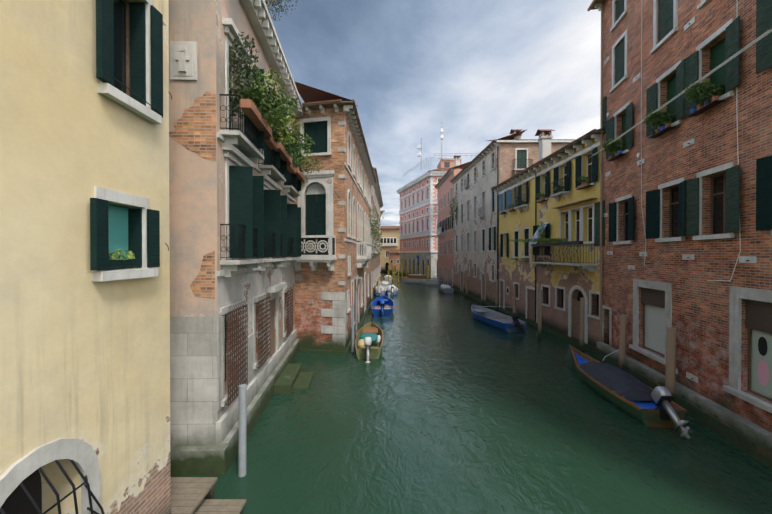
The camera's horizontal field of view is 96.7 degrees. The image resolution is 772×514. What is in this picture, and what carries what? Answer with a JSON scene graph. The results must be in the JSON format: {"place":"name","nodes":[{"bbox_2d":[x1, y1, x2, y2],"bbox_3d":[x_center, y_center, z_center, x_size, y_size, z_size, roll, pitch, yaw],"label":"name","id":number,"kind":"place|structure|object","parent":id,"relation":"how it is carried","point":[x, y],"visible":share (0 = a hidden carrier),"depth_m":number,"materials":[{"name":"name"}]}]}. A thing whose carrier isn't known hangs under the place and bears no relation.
{"place":"outdoors","nodes":[
{"label":"outdoors","id":0,"kind":"place"},
{"bbox_2d":[0,269,111,513],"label":"yellow house interior","id":1,"kind":"object","parent":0,"point":[17,501],"visible":0.3,"depth_m":3.96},
{"bbox_2d":[0,0,171,513],"bbox_3d":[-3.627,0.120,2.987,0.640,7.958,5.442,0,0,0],"label":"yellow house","id":2,"kind":"structure","parent":0,"point":[120,40],"depth_m":4.99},
{"bbox_2d":[108,204,129,259],"bbox_3d":[-3.858,-0.281,4.773,0.020,0.900,0.760,0,0,0],"label":"window curtain","id":3,"kind":"object","parent":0,"point":[118,225],"visible":0.29,"depth_m":4.94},
{"bbox_2d":[109,249,134,260],"bbox_3d":[-3.661,-0.023,4.657,0.507,0.205,0.245,0,0,0],"label":"potted plant","id":4,"kind":"object","parent":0,"point":[114,256],"visible":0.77,"depth_m":4.64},
{"bbox_2d":[122,0,129,95],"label":"window frame","id":5,"kind":"object","parent":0,"point":[127,2],"visible":0.31,"depth_m":5.19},
{"bbox_2d":[225,314,225,381],"bbox_3d":[-4.028,0.306,12.225,1.684,8.082,8.309,0,0,0],"label":"dark beige house interior","id":6,"kind":"object","parent":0,"point":[225,348],"visible":0.08,"depth_m":9.23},
{"bbox_2d":[170,313,294,445],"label":"beige house stone blocks","id":7,"kind":"structure","parent":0,"point":[197,411],"depth_m":7.83,"materials":[{"name":"stone"}]},
{"bbox_2d":[170,130,313,475],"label":"stone trim","id":8,"kind":"structure","parent":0,"point":[279,372],"depth_m":9.78,"materials":[{"name":"stone"}]},
{"bbox_2d":[222,287,292,406],"bbox_3d":[-4.121,2.312,12.058,0.864,2.328,8.118,0,0,0],"label":"window grille","id":9,"kind":"object","parent":8,"relation":"attached to","point":[266,331],"visible":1,"depth_m":9.11,"materials":[{"name":"metal"}]},
{"bbox_2d":[220,62,297,259],"bbox_3d":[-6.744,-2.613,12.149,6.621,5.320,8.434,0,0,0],"label":"balcony railing","id":10,"kind":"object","parent":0,"point":[267,163],"depth_m":8.84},
{"bbox_2d":[230,0,297,90],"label":"foliage","id":11,"kind":"object","parent":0,"point":[245,61],"visible":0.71,"depth_m":8.33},
{"bbox_2d":[240,99,304,181],"bbox_3d":[-3.632,-3.603,12.198,0.926,0.260,8.342,0,0,0],"label":"planter box","id":12,"kind":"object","parent":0,"point":[251,110],"visible":0.88,"depth_m":9.77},
{"bbox_2d":[229,65,314,163],"bbox_3d":[-3.705,-4.321,11.993,2.250,1.256,6.818,0,0,0],"label":"lime leaf","id":13,"kind":"object","parent":12,"relation":"in","point":[269,77],"visible":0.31,"depth_m":8.93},
{"bbox_2d":[229,86,323,184],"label":"balcony plants","id":14,"kind":"object","parent":12,"relation":"in","point":[292,149],"visible":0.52,"depth_m":9.14,"materials":[{"name":"plant"}]},
{"bbox_2d":[270,299,274,357],"bbox_3d":[-4.364,2.957,12.961,0.137,2.750,1.179,0,0,0],"label":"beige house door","id":15,"kind":"structure","parent":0,"point":[272,327],"depth_m":13.19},
{"bbox_2d":[295,274,362,280],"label":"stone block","id":16,"kind":"structure","parent":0,"point":[298,277],"depth_m":17.40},
{"bbox_2d":[364,337,371,362],"bbox_3d":[-0.839,4.434,15.862,0.339,1.459,0.660,0,0,0],"label":"outboard motor","id":17,"kind":"object","parent":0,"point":[367,341],"visible":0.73,"depth_m":15.74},
{"bbox_2d":[369,206,379,237],"bbox_3d":[-1.339,-3.337,32.961,1.678,3.126,0.644,0,0,0],"label":"climbing plant","id":18,"kind":"object","parent":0,"point":[375,224],"visible":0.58,"depth_m":32.94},
{"bbox_2d":[400,253,437,278],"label":"palazzo stone blocks","id":19,"kind":"structure","parent":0,"point":[411,258],"depth_m":68.56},
{"bbox_2d":[402,260,437,276],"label":"dark palazzo interior","id":20,"kind":"object","parent":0,"point":[423,266],"visible":0.04,"depth_m":67.78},
{"bbox_2d":[265,0,600,225],"label":"sky","id":21,"kind":"structure","parent":0,"point":[484,70],"materials":[{"name":"grey"}]},
{"bbox_2d":[437,160,460,168],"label":"rooftop structure","id":22,"kind":"object","parent":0,"point":[441,164],"visible":0.29,"depth_m":66.75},
{"bbox_2d":[171,272,771,513],"bbox_3d":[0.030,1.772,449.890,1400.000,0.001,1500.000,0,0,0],"label":"canal water","id":23,"kind":"structure","parent":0,"point":[445,403],"depth_m":9.02,"materials":[{"name":"liquid"}]},
{"bbox_2d":[0,0,170,513],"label":"building wall","id":24,"kind":"structure","parent":23,"relation":"on","point":[84,357],"depth_m":4.04,"materials":[{"name":"paint"}]},
{"bbox_2d":[0,439,100,513],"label":"trim","id":25,"kind":"structure","parent":24,"relation":"attached to","point":[82,455],"depth_m":3.83,"materials":[{"name":"stone"}]},
{"bbox_2d":[92,0,161,280],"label":"stone trim","id":26,"kind":"structure","parent":24,"relation":"attached to","point":[118,96],"depth_m":4.88,"materials":[{"name":"stone"}]},
{"bbox_2d":[90,0,162,269],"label":"window shutters","id":27,"kind":"object","parent":26,"relation":"attached to","point":[99,241],"visible":0.81,"depth_m":5.13,"materials":[{"name":"wood"}]},
{"bbox_2d":[192,485,242,513],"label":"jetty wood pole","id":28,"kind":"object","parent":23,"relation":"in","point":[210,494],"depth_m":6.70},
{"bbox_2d":[171,477,245,513],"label":"wooden dock","id":29,"kind":"object","parent":28,"relation":"on","point":[188,494],"visible":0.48,"depth_m":6.38,"materials":[{"name":"wood"}]},
{"bbox_2d":[170,0,303,275],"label":"stone trim","id":30,"kind":"structure","parent":23,"relation":"on","point":[258,15],"depth_m":9.63,"materials":[{"name":"stone"}]},
{"bbox_2d":[169,91,215,298],"bbox_3d":[-4.399,-1.402,7.792,1.080,4.720,0.001,0,0,-1],"label":"exposed brick","id":31,"kind":"object","parent":30,"relation":"attached to","point":[194,125],"visible":0.96,"depth_m":7.79,"materials":[{"name":"brick"}]},
{"bbox_2d":[168,0,294,316],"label":"building wall","id":32,"kind":"structure","parent":30,"relation":"attached to","point":[197,201],"depth_m":7.80,"materials":[{"name":"paint"}]},
{"bbox_2d":[173,44,192,75],"bbox_3d":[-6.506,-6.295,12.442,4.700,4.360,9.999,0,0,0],"label":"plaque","id":33,"kind":"object","parent":32,"relation":"attached to","point":[189,64],"visible":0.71,"depth_m":7.72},
{"bbox_2d":[229,68,300,257],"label":"shutters","id":34,"kind":"object","parent":32,"relation":"attached to","point":[253,203],"visible":0.56,"depth_m":9.54,"materials":[{"name":"wood"}]},
{"bbox_2d":[217,265,294,393],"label":"wall","id":35,"kind":"structure","parent":30,"relation":"attached to","point":[243,286],"depth_m":10.35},
{"bbox_2d":[238,384,246,476],"bbox_3d":[-3.199,4.159,7.644,0.190,2.601,0.170,0,0,0],"label":"mooring pole","id":36,"kind":"object","parent":23,"relation":"in","point":[242,417],"visible":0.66,"depth_m":7.57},
{"bbox_2d":[294,104,374,324],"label":"stone trim","id":37,"kind":"structure","parent":23,"relation":"on","point":[322,178],"depth_m":17.92,"materials":[{"name":"stone"}]},
{"bbox_2d":[295,107,370,349],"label":"brick palazzo","id":38,"kind":"structure","parent":37,"relation":"attached to","point":[310,287],"depth_m":17.32,"materials":[{"name":"brick"}]},
{"bbox_2d":[304,121,326,234],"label":"window shutters","id":39,"kind":"object","parent":38,"relation":"attached to","point":[316,132],"visible":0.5,"depth_m":17.33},
{"bbox_2d":[306,183,325,194],"bbox_3d":[-3.507,-3.459,17.405,1.103,0.560,0.253,0,0,0],"label":"fanlight","id":40,"kind":"object","parent":38,"relation":"attached to","point":[311,188],"visible":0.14,"depth_m":17.40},
{"bbox_2d":[301,238,362,255],"bbox_3d":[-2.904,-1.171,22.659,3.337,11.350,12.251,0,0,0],"label":"balcony railing","id":41,"kind":"object","parent":38,"relation":"attached to","point":[322,247],"visible":0.15,"depth_m":16.70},
{"bbox_2d":[294,81,375,180],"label":"brick palazzo roof tiles","id":42,"kind":"object","parent":38,"relation":"on","point":[310,95],"visible":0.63,"depth_m":17.07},
{"bbox_2d":[299,121,371,353],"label":"stone quoins","id":43,"kind":"object","parent":38,"relation":"attached to","point":[338,327],"visible":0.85,"depth_m":17.07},
{"bbox_2d":[302,101,375,182],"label":"roof cornice","id":44,"kind":"structure","parent":38,"relation":"attached to","point":[325,105],"depth_m":17.00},
{"bbox_2d":[351,291,357,351],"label":"mooring poles","id":45,"kind":"object","parent":23,"relation":"in","point":[352,321],"visible":0.65,"depth_m":17.32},
{"bbox_2d":[356,322,381,358],"bbox_3d":[-0.886,4.481,18.793,1.463,0.840,5.410,0,0,0],"label":"boat hull","id":46,"kind":"object","parent":23,"relation":"on","point":[375,351],"visible":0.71,"depth_m":17.57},
{"bbox_2d":[358,339,365,348],"bbox_3d":[-1.212,4.392,17.279,0.436,0.440,0.900,0,0,0],"label":"tan boat cloth","id":47,"kind":"object","parent":46,"relation":"on","point":[361,344],"visible":0.73,"depth_m":16.93,"materials":[{"name":"beige"}]},
{"bbox_2d":[359,333,377,342],"bbox_3d":[-0.934,4.363,18.526,0.989,0.400,1.200,0,0,0],"label":"boat cover","id":48,"kind":"object","parent":46,"relation":"on","point":[374,336],"visible":0.6,"depth_m":18.22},
{"bbox_2d":[355,322,382,348],"bbox_3d":[-0.886,4.196,18.791,1.463,0.270,5.410,0,0,0],"label":"boat rim","id":49,"kind":"object","parent":46,"relation":"on","point":[370,330],"visible":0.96,"depth_m":19.99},
{"bbox_2d":[371,185,379,300],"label":"building wall","id":50,"kind":"structure","parent":23,"relation":"on","point":[375,263],"depth_m":44.39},
{"bbox_2d":[371,170,382,298],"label":"facade","id":51,"kind":"structure","parent":50,"relation":"attached to","point":[379,199],"depth_m":41.79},
{"bbox_2d":[372,220,382,257],"bbox_3d":[-1.196,-1.804,36.857,1.857,4.335,0.748,0,0,0],"label":"green leaf","id":52,"kind":"object","parent":51,"relation":"attached to","point":[379,242],"visible":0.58,"depth_m":36.85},
{"bbox_2d":[371,295,393,316],"bbox_3d":[-0.292,4.117,30.040,2.002,1.412,7.711,0,0,0],"label":"blue boat","id":53,"kind":"object","parent":23,"relation":"on","point":[383,299],"visible":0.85,"depth_m":27.54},
{"bbox_2d":[375,285,397,295],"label":"boats","id":54,"kind":"object","parent":23,"relation":"on","point":[382,288],"visible":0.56,"depth_m":41.88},
{"bbox_2d":[380,229,399,271],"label":"ochre stucco houses","id":55,"kind":"structure","parent":23,"relation":"on","point":[390,233],"depth_m":95.42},
{"bbox_2d":[380,210,399,252],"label":"house roof tiles","id":56,"kind":"object","parent":55,"relation":"attached to","point":[392,227],"visible":0.38,"depth_m":94.73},
{"bbox_2d":[381,238,398,262],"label":"windows","id":57,"kind":"structure","parent":55,"relation":"attached to","point":[388,241],"depth_m":94.62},
{"bbox_2d":[380,213,399,272],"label":"house stone trim","id":58,"kind":"structure","parent":55,"relation":"on","point":[385,251],"depth_m":94.92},
{"bbox_2d":[380,213,396,245],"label":"window frames","id":59,"kind":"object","parent":58,"relation":"attached to","point":[389,244],"visible":0.5,"depth_m":94.66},
{"bbox_2d":[389,254,399,272],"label":"pink stucco houses","id":60,"kind":"structure","parent":23,"relation":"on","point":[394,257],"depth_m":90.06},
{"bbox_2d":[388,262,428,281],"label":"striped mooring pole","id":61,"kind":"object","parent":23,"relation":"in","point":[406,271],"visible":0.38,"depth_m":62.87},
{"bbox_2d":[400,275,426,278],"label":"boat","id":62,"kind":"object","parent":23,"relation":"on","point":[416,276],"visible":0.31,"depth_m":59.26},
{"bbox_2d":[401,274,427,282],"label":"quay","id":63,"kind":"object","parent":23,"relation":"on","point":[407,280],"visible":0.75,"depth_m":59.32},
{"bbox_2d":[380,275,453,292],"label":"boat","id":64,"kind":"object","parent":23,"relation":"on","point":[386,283],"depth_m":46.31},
{"bbox_2d":[423,279,443,285],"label":"covered boat","id":65,"kind":"object","parent":23,"relation":"on","point":[431,283],"depth_m":54.75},
{"bbox_2d":[396,122,478,259],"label":"trim","id":66,"kind":"structure","parent":23,"relation":"on","point":[420,204],"depth_m":68.20,"materials":[{"name":"stone"}]},
{"bbox_2d":[400,176,442,250],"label":"building facade","id":67,"kind":"structure","parent":66,"relation":"attached to","point":[420,248],"depth_m":69.02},
{"bbox_2d":[438,169,461,287],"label":"pink stucco houses","id":68,"kind":"structure","parent":23,"relation":"on","point":[446,261],"depth_m":52.95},
{"bbox_2d":[435,169,453,286],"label":"window trim","id":69,"kind":"structure","parent":68,"relation":"attached to","point":[440,233],"depth_m":53.74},
{"bbox_2d":[440,192,452,229],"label":"window shutters","id":70,"kind":"object","parent":68,"relation":"attached to","point":[448,219],"visible":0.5,"depth_m":50.92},
{"bbox_2d":[436,155,470,184],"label":"house roof tiles","id":71,"kind":"object","parent":68,"relation":"on","point":[461,166],"visible":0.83,"depth_m":49.37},
{"bbox_2d":[449,197,457,219],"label":"climbing plant","id":72,"kind":"object","parent":68,"relation":"attached to","point":[453,209],"visible":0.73,"depth_m":45.61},
{"bbox_2d":[471,304,526,331],"bbox_3d":[7.684,4.349,25.000,1.900,0.922,6.315,0,0,-11],"label":"boat cover","id":73,"kind":"object","parent":23,"relation":"on","point":[483,311],"visible":0.56,"depth_m":25.71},
{"bbox_2d":[471,304,525,331],"bbox_3d":[7.684,4.373,25.000,1.900,0.970,6.315,0,0,-11],"label":"blue boat","id":74,"kind":"object","parent":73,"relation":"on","point":[493,323],"visible":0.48,"depth_m":23.05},
{"bbox_2d":[511,312,524,331],"bbox_3d":[8.343,4.093,21.602,0.335,1.138,1.344,0,0,-11],"label":"outboard motor","id":75,"kind":"object","parent":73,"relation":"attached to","point":[515,316],"visible":0.96,"depth_m":21.74,"materials":[{"name":"black"}]},
{"bbox_2d":[451,140,573,298],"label":"stone trim","id":76,"kind":"structure","parent":23,"relation":"on","point":[497,142],"depth_m":35.41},
{"bbox_2d":[454,145,498,303],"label":"building wall","id":77,"kind":"structure","parent":76,"relation":"attached to","point":[486,259],"depth_m":37.06,"materials":[{"name":"paint"}]},
{"bbox_2d":[456,174,495,251],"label":"window shutters","id":78,"kind":"object","parent":77,"relation":"attached to","point":[484,229],"visible":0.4,"depth_m":32.96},
{"bbox_2d":[453,134,523,307],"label":"beige stone house","id":79,"kind":"structure","parent":77,"relation":"attached to","point":[466,187],"depth_m":35.38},
{"bbox_2d":[451,129,575,180],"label":"house roof tiles","id":80,"kind":"object","parent":76,"relation":"on","point":[512,136],"visible":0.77,"depth_m":31.39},
{"bbox_2d":[498,136,597,352],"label":"yellow stone house","id":81,"kind":"structure","parent":23,"relation":"on","point":[588,267],"depth_m":20.22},
{"bbox_2d":[498,138,602,346],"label":"building wall","id":82,"kind":"structure","parent":81,"relation":"attached to","point":[519,271],"depth_m":21.26,"materials":[{"name":"paint"}]},
{"bbox_2d":[499,187,515,211],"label":"window shutters","id":83,"kind":"object","parent":82,"relation":"attached to","point":[501,200],"visible":0.98,"depth_m":28.57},
{"bbox_2d":[492,131,603,189],"bbox_3d":[10.050,-6.034,23.722,0.940,0.060,14.814,0,0,0],"label":"cornice","id":84,"kind":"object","parent":82,"relation":"attached to","point":[587,137],"visible":0.5,"depth_m":19.96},
{"bbox_2d":[491,127,603,189],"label":"yellow house roof tiles","id":85,"kind":"object","parent":84,"relation":"on","point":[540,131],"visible":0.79,"depth_m":23.26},
{"bbox_2d":[539,132,551,160],"bbox_3d":[11.035,-7.414,23.819,0.620,2.320,0.620,0,0,0],"label":"chimney","id":86,"kind":"object","parent":85,"relation":"on","point":[544,147],"visible":0.69,"depth_m":23.52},
{"bbox_2d":[500,148,596,256],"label":"window shutters","id":87,"kind":"object","parent":82,"relation":"attached to","point":[578,170],"visible":0.71,"depth_m":21.77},
{"bbox_2d":[466,270,675,395],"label":"mooring poles","id":88,"kind":"object","parent":23,"relation":"in","point":[670,376],"visible":0.71,"depth_m":14.18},
{"bbox_2d":[570,347,685,427],"bbox_3d":[8.090,4.484,12.724,1.622,0.880,6.056,0,0,0],"label":"boat hull","id":89,"kind":"object","parent":23,"relation":"on","point":[632,412],"visible":0.35,"depth_m":10.47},
{"bbox_2d":[578,362,652,400],"bbox_3d":[8.115,4.179,12.213,1.454,0.491,3.450,0,0,5],"label":"boat cover","id":90,"kind":"object","parent":89,"relation":"on","point":[621,382],"visible":0.85,"depth_m":11.44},
{"bbox_2d":[570,352,674,409],"bbox_3d":[8.164,4.536,12.751,1.246,0.535,6.025,0,0,5],"label":"boat tarp","id":91,"kind":"object","parent":89,"relation":"on","point":[641,404],"visible":0.17,"depth_m":10.56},
{"bbox_2d":[651,386,689,437],"bbox_3d":[7.896,4.234,9.448,0.350,1.055,1.320,0,0,0],"label":"outboard motor","id":92,"kind":"object","parent":89,"relation":"attached to","point":[658,392],"visible":0.88,"depth_m":9.48,"materials":[{"name":"grey"}]},
{"bbox_2d":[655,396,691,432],"bbox_3d":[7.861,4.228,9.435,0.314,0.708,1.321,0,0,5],"label":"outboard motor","id":93,"kind":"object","parent":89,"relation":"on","point":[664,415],"visible":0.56,"depth_m":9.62,"materials":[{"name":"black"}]},
{"bbox_2d":[569,345,686,427],"bbox_3d":[8.090,4.461,12.723,1.646,0.845,6.058,0,0,0],"label":"boat","id":94,"kind":"object","parent":23,"relation":"on","point":[675,406],"visible":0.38,"depth_m":10.50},
{"bbox_2d":[595,0,771,469],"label":"brick house","id":95,"kind":"structure","parent":23,"relation":"on","point":[700,313],"depth_m":10.63,"materials":[{"name":"brick"}]},
{"bbox_2d":[587,0,602,341],"bbox_3d":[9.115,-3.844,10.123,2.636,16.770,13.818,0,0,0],"label":"drainpipe","id":96,"kind":"object","parent":95,"relation":"attached to","point":[601,153],"visible":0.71,"depth_m":16.51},
{"bbox_2d":[609,96,718,158],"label":"flower boxes","id":97,"kind":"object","parent":95,"relation":"attached to","point":[713,98],"visible":0.5,"depth_m":10.07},
{"bbox_2d":[622,38,724,149],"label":"window","id":98,"kind":"structure","parent":95,"relation":"attached to","point":[717,56],"depth_m":10.20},
{"bbox_2d":[595,0,771,382],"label":"window frames","id":99,"kind":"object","parent":95,"relation":"attached to","point":[700,47],"depth_m":11.64,"materials":[{"name":"stone"}]},
{"bbox_2d":[596,279,771,449],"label":"stone trim","id":100,"kind":"structure","parent":95,"relation":"attached to","point":[755,432],"depth_m":9.28,"materials":[{"name":"stone"}]},
{"bbox_2d":[603,0,771,235],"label":"window shutters","id":101,"kind":"object","parent":95,"relation":"attached to","point":[687,71],"visible":0.71,"depth_m":10.48,"materials":[{"name":"wood"}]},
{"bbox_2d":[609,155,771,241],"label":"window shutters","id":102,"kind":"object","parent":95,"relation":"attached to","point":[763,193],"visible":0.98,"depth_m":10.92,"materials":[{"name":"wood"}]},
{"bbox_2d":[641,287,771,333],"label":"transom panels","id":103,"kind":"object","parent":95,"relation":"attached to","point":[758,315],"visible":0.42,"depth_m":8.77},
{"bbox_2d":[645,304,771,398],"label":"frosted house glass","id":104,"kind":"object","parent":95,"relation":"in","point":[655,328],"visible":0.14,"depth_m":12.84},
{"bbox_2d":[752,330,771,396],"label":"poster","id":105,"kind":"object","parent":104,"relation":"attached to","point":[757,357],"visible":0.8,"depth_m":8.67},
{"bbox_2d":[757,360,768,385],"bbox_3d":[9.418,2.902,8.567,0.049,0.660,0.316,0,0,0],"label":"pink oval decoration","id":106,"kind":"object","parent":105,"relation":"attached to","point":[763,373],"visible":1,"depth_m":8.56},
{"bbox_2d":[450,140,496,181],"bbox_3d":[9.555,-10.391,39.158,1.226,0.060,17.361,0,0,0],"label":"cornice","id":107,"kind":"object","parent":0,"point":[492,143],"visible":0.43,"depth_m":35.65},
{"bbox_2d":[464,147,532,215],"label":"tall beige house","id":108,"kind":"structure","parent":0,"point":[497,177],"depth_m":30.78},
{"bbox_2d":[499,143,568,183],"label":"building wall","id":109,"kind":"structure","parent":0,"point":[506,159],"depth_m":30.71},
{"bbox_2d":[517,150,525,168],"bbox_3d":[12.142,-8.728,30.785,0.880,1.730,0.040,0,0,0],"label":"beige house shutter","id":110,"kind":"object","parent":109,"relation":"attached to","point":[521,154],"visible":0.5,"depth_m":30.76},
{"bbox_2d":[529,224,545,244],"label":"yellow house awning stripes","id":111,"kind":"object","parent":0,"point":[535,235],"visible":0.4,"depth_m":22.63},
{"bbox_2d":[509,221,567,259],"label":"plants","id":112,"kind":"object","parent":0,"point":[542,239],"visible":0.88,"depth_m":19.68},
{"bbox_2d":[500,212,582,246],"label":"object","id":113,"kind":"object","parent":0,"point":[560,243],"visible":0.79,"depth_m":19.10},
{"bbox_2d":[501,281,584,339],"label":"doors","id":114,"kind":"structure","parent":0,"point":[575,315],"depth_m":19.31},
{"bbox_2d":[494,134,603,321],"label":"trim","id":115,"kind":"structure","parent":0,"point":[502,189],"depth_m":20.33,"materials":[{"name":"stone"}]},
{"bbox_2d":[499,148,599,343],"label":"stone trim","id":116,"kind":"structure","parent":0,"point":[578,287],"depth_m":19.54,"materials":[{"name":"stone"}]},
{"bbox_2d":[509,183,589,210],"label":"flower boxes","id":117,"kind":"object","parent":116,"relation":"on","point":[579,186],"visible":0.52,"depth_m":18.14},
{"bbox_2d":[507,176,590,208],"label":"potted plants","id":118,"kind":"object","parent":117,"relation":"in","point":[558,186],"visible":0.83,"depth_m":20.10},
{"bbox_2d":[507,242,598,314],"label":"windows","id":119,"kind":"structure","parent":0,"point":[580,295],"depth_m":19.22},
{"bbox_2d":[552,198,597,208],"bbox_3d":[10.249,-2.924,18.845,0.472,0.050,3.709,0,0,0],"label":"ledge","id":120,"kind":"object","parent":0,"point":[576,202],"visible":1,"depth_m":18.58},
{"bbox_2d":[594,200,604,245],"bbox_3d":[10.442,-1.630,16.758,0.060,2.150,0.801,0,0,0],"label":"window shutter","id":121,"kind":"object","parent":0,"point":[596,223],"visible":0.71,"depth_m":16.83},
{"bbox_2d":[603,79,723,153],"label":"window plants","id":122,"kind":"object","parent":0,"point":[663,110],"visible":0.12,"depth_m":11.89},
{"bbox_2d":[589,0,771,378],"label":"house","id":123,"kind":"structure","parent":0,"point":[718,207],"depth_m":10.23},
{"bbox_2d":[617,95,767,355],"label":"flowers","id":124,"kind":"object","parent":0,"point":[762,345],"visible":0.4,"depth_m":8.58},
{"bbox_2d":[624,172,771,401],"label":"window frame","id":125,"kind":"object","parent":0,"point":[724,232],"visible":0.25,"depth_m":10.26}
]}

